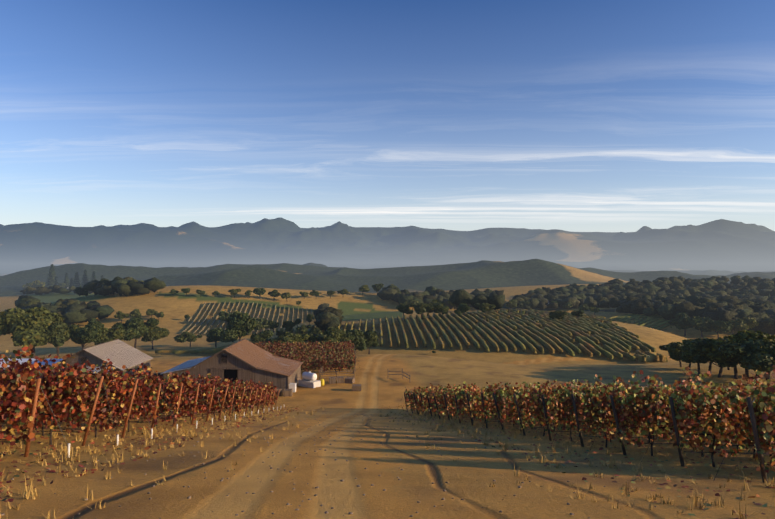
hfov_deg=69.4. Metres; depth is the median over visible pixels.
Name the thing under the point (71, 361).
barn walls
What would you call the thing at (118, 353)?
barn roof
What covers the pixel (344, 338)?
oak tree
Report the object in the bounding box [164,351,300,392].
barn walls
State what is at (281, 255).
terrain
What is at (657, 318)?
vineyard block rows
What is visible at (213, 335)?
oak tree
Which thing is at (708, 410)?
vine
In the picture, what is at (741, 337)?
oak tree
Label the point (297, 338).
oak tree
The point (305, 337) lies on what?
oak tree
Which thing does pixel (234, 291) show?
oak tree
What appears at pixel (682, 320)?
oak tree
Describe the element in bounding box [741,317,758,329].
oak tree
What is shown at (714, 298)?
forest trees
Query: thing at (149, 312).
oak tree
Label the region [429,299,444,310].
oak tree
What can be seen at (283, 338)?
oak tree
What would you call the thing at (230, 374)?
barn interior
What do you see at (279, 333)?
oak tree
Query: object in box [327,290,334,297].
oak tree
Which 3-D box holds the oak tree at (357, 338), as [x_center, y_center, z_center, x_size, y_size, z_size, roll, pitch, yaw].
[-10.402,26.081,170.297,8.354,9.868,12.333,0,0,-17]
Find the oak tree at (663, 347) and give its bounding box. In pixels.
[659,345,681,366]
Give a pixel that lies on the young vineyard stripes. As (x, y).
(235, 310)
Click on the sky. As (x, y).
(625, 116)
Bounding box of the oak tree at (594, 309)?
[589,307,599,314]
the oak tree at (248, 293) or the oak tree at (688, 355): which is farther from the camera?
the oak tree at (248, 293)
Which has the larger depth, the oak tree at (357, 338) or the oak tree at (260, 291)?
the oak tree at (260, 291)
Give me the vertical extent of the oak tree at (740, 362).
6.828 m
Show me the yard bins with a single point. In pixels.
(292, 386)
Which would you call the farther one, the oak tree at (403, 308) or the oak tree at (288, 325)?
the oak tree at (403, 308)
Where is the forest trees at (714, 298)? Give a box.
[15,275,774,334]
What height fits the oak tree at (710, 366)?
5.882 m
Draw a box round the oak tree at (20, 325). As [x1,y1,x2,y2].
[0,306,65,357]
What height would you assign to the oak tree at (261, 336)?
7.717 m
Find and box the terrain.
[0,217,774,518]
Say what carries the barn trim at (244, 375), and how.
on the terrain
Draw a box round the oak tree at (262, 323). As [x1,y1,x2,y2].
[251,317,269,331]
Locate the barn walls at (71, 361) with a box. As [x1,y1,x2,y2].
[53,351,150,375]
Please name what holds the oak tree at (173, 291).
on the terrain
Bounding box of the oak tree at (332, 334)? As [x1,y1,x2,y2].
[310,327,343,342]
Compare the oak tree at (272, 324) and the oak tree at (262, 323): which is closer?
the oak tree at (272, 324)
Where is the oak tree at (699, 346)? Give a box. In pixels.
[687,337,737,377]
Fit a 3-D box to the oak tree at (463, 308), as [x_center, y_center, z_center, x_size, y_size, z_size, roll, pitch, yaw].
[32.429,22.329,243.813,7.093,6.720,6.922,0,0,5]
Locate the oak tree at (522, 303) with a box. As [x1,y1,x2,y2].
[518,300,530,307]
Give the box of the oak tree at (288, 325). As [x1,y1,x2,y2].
[282,321,294,331]
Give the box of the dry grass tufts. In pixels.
[0,404,774,518]
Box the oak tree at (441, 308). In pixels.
[433,303,448,314]
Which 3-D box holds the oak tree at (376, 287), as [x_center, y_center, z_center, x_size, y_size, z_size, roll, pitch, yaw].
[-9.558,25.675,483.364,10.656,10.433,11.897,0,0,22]
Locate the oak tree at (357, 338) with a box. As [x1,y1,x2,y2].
[346,329,366,353]
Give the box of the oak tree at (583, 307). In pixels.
[578,304,588,309]
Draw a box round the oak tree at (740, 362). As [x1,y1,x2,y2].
[730,358,769,379]
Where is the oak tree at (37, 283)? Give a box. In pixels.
[33,280,45,286]
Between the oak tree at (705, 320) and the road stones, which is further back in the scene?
the oak tree at (705, 320)
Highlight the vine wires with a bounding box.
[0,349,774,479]
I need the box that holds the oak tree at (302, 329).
[296,325,310,333]
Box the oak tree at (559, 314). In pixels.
[549,310,567,318]
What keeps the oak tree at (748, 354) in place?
on the terrain
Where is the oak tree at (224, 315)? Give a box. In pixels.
[218,311,230,321]
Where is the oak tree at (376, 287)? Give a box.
[372,283,383,292]
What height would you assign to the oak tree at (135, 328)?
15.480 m
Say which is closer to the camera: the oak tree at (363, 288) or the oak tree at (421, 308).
the oak tree at (421, 308)
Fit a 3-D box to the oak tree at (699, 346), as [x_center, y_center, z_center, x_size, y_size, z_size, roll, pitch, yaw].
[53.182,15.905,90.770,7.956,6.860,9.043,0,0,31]
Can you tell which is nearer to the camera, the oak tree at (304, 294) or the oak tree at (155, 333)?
the oak tree at (155, 333)
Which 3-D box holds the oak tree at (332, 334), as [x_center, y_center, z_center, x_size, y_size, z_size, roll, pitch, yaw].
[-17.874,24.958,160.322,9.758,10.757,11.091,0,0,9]
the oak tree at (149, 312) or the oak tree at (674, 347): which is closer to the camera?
the oak tree at (674, 347)
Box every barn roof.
[84,339,153,369]
[161,356,210,373]
[224,339,302,375]
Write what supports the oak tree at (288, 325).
on the terrain
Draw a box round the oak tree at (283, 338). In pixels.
[260,335,293,343]
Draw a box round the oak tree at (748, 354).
[718,338,774,383]
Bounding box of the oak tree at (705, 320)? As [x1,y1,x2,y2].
[692,316,713,337]
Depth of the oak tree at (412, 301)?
430.39 m
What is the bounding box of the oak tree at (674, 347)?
[666,342,691,369]
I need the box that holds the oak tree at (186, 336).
[174,331,201,346]
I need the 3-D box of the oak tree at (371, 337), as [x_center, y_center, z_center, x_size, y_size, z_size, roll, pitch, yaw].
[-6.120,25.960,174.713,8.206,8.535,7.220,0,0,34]
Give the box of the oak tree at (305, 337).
[295,333,320,342]
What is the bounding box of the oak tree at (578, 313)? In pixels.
[571,310,584,316]
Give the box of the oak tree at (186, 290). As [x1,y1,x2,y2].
[181,288,189,295]
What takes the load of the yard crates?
on the terrain
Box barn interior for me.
[221,355,237,382]
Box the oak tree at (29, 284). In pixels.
[22,282,34,287]
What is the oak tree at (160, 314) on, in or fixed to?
on the terrain
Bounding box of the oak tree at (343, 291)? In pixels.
[337,289,348,294]
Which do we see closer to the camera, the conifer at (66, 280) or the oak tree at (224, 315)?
the oak tree at (224, 315)
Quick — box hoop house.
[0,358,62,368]
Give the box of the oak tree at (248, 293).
[245,290,251,298]
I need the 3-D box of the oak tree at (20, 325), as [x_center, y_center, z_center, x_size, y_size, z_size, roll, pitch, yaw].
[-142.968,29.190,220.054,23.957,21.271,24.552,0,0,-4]
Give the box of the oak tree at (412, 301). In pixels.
[403,300,421,309]
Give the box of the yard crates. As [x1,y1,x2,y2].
[277,376,361,396]
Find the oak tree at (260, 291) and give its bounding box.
[253,288,265,298]
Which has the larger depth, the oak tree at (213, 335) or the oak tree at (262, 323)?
the oak tree at (262, 323)
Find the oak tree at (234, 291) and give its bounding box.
[228,289,240,297]
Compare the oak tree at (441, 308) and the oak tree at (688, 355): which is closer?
the oak tree at (688, 355)
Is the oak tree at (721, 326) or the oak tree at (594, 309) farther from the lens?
the oak tree at (594, 309)
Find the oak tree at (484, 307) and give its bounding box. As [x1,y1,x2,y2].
[474,303,495,312]
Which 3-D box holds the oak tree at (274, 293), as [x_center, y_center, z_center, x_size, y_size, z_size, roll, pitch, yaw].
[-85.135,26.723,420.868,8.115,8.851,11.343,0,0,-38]
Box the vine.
[0,340,774,472]
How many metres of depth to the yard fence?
82.56 m
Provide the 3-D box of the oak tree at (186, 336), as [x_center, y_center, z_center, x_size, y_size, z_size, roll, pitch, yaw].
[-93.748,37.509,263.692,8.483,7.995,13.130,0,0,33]
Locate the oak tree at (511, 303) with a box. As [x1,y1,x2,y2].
[505,299,517,308]
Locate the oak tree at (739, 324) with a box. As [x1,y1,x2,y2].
[728,318,748,333]
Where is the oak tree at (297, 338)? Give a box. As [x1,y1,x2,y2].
[284,332,302,343]
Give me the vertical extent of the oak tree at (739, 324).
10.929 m
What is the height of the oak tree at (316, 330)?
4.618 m
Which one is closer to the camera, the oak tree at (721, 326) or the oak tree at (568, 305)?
the oak tree at (721, 326)
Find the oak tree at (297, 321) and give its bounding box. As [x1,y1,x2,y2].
[294,319,301,326]
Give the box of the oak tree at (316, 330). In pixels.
[311,327,321,334]
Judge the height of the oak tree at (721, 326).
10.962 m
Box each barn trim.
[49,339,122,376]
[163,338,287,388]
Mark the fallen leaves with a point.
(260, 412)
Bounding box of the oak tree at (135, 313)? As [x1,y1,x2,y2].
[130,309,141,317]
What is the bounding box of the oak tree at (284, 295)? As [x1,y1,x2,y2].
[281,292,290,298]
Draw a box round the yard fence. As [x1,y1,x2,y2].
[319,364,410,382]
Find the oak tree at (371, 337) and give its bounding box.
[364,330,378,353]
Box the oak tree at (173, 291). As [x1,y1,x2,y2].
[169,289,178,293]
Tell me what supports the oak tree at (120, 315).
on the terrain
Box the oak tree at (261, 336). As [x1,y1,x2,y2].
[250,330,273,341]
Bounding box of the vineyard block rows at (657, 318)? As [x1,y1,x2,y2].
[608,313,671,329]
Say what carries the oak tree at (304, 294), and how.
on the terrain
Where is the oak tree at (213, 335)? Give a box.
[206,328,224,347]
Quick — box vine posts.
[24,345,767,482]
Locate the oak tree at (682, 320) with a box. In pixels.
[668,312,701,335]
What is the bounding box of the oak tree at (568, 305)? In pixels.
[562,301,572,311]
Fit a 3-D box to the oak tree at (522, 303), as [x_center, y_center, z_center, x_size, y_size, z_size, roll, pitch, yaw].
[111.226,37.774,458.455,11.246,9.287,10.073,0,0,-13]
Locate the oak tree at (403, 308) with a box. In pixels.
[396,303,412,314]
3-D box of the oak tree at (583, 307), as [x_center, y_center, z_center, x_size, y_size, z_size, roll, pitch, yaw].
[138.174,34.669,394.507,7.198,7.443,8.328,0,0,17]
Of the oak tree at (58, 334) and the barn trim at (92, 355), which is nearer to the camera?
the barn trim at (92, 355)
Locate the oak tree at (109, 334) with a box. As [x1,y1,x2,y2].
[94,327,125,344]
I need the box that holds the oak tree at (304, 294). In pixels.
[299,291,308,296]
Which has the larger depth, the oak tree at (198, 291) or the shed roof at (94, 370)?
the oak tree at (198, 291)
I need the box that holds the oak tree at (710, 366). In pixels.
[692,361,712,372]
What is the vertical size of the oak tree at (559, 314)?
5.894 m
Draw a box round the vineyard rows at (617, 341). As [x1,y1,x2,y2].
[276,308,667,362]
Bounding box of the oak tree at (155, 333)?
[141,326,169,348]
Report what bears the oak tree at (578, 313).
on the terrain
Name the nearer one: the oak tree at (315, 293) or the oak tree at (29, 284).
the oak tree at (315, 293)
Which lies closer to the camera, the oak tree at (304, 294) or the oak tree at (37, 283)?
the oak tree at (304, 294)
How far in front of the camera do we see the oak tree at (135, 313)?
344.99 m
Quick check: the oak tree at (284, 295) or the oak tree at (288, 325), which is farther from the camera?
the oak tree at (284, 295)
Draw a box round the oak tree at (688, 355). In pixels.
[680,338,716,374]
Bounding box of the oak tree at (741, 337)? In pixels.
[731,329,774,355]
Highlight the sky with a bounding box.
[0,0,774,232]
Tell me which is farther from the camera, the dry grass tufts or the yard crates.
the yard crates
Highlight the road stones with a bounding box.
[1,412,754,518]
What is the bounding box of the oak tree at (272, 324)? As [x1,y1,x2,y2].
[268,320,279,332]
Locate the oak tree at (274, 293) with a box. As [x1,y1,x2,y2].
[268,290,280,300]
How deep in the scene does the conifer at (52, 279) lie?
1315.57 m
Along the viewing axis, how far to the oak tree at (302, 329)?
208.44 m
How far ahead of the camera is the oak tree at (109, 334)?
234.45 m
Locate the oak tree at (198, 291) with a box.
[196,289,204,296]
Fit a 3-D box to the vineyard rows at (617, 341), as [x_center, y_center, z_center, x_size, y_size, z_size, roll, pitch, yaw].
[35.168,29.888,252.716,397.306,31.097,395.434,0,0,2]
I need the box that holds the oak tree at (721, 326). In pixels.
[702,320,732,337]
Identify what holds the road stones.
on the terrain
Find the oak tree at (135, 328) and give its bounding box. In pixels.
[111,317,158,347]
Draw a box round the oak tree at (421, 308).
[409,303,434,319]
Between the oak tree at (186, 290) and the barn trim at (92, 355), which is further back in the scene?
the oak tree at (186, 290)
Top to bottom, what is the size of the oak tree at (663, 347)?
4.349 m
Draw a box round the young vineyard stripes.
[181,301,315,334]
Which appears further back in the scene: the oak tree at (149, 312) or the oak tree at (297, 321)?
the oak tree at (149, 312)
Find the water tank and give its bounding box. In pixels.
[298,372,323,387]
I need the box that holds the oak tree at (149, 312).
[146,309,157,317]
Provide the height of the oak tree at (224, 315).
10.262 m
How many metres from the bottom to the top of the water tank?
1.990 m
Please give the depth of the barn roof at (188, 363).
76.30 m
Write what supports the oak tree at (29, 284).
on the terrain
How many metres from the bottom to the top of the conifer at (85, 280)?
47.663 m
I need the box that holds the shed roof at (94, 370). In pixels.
[81,367,117,373]
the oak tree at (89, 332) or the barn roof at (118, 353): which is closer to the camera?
the barn roof at (118, 353)
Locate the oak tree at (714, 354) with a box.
[706,335,762,378]
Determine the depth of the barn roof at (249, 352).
76.43 m
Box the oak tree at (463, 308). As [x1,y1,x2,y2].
[454,303,469,313]
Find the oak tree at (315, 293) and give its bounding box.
[309,290,321,296]
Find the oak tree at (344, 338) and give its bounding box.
[339,330,349,342]
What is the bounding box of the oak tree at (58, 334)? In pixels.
[36,322,79,356]
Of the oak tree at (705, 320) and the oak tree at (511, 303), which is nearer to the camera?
the oak tree at (705, 320)
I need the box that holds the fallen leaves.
[0,407,774,518]
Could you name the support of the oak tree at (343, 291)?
on the terrain
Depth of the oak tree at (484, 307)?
248.85 m
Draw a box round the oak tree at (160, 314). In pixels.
[155,312,163,317]
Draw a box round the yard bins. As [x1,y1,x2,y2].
[289,383,295,391]
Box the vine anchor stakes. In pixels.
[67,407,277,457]
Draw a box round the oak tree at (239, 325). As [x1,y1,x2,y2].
[219,312,257,342]
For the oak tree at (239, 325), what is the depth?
210.01 m
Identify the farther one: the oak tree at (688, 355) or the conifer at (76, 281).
the conifer at (76, 281)
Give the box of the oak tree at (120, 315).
[114,311,129,322]
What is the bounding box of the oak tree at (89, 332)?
[70,321,103,348]
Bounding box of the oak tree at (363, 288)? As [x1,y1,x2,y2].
[359,285,369,295]
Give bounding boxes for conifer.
[45,264,58,286]
[64,273,68,287]
[72,272,81,286]
[81,270,89,287]
[91,271,96,280]
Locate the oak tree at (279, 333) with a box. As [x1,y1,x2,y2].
[276,330,284,335]
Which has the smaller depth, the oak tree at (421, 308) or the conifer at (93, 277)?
the oak tree at (421, 308)
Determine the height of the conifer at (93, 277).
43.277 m
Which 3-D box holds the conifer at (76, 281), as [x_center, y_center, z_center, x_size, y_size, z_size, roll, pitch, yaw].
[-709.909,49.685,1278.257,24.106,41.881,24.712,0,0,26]
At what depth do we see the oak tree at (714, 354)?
86.61 m

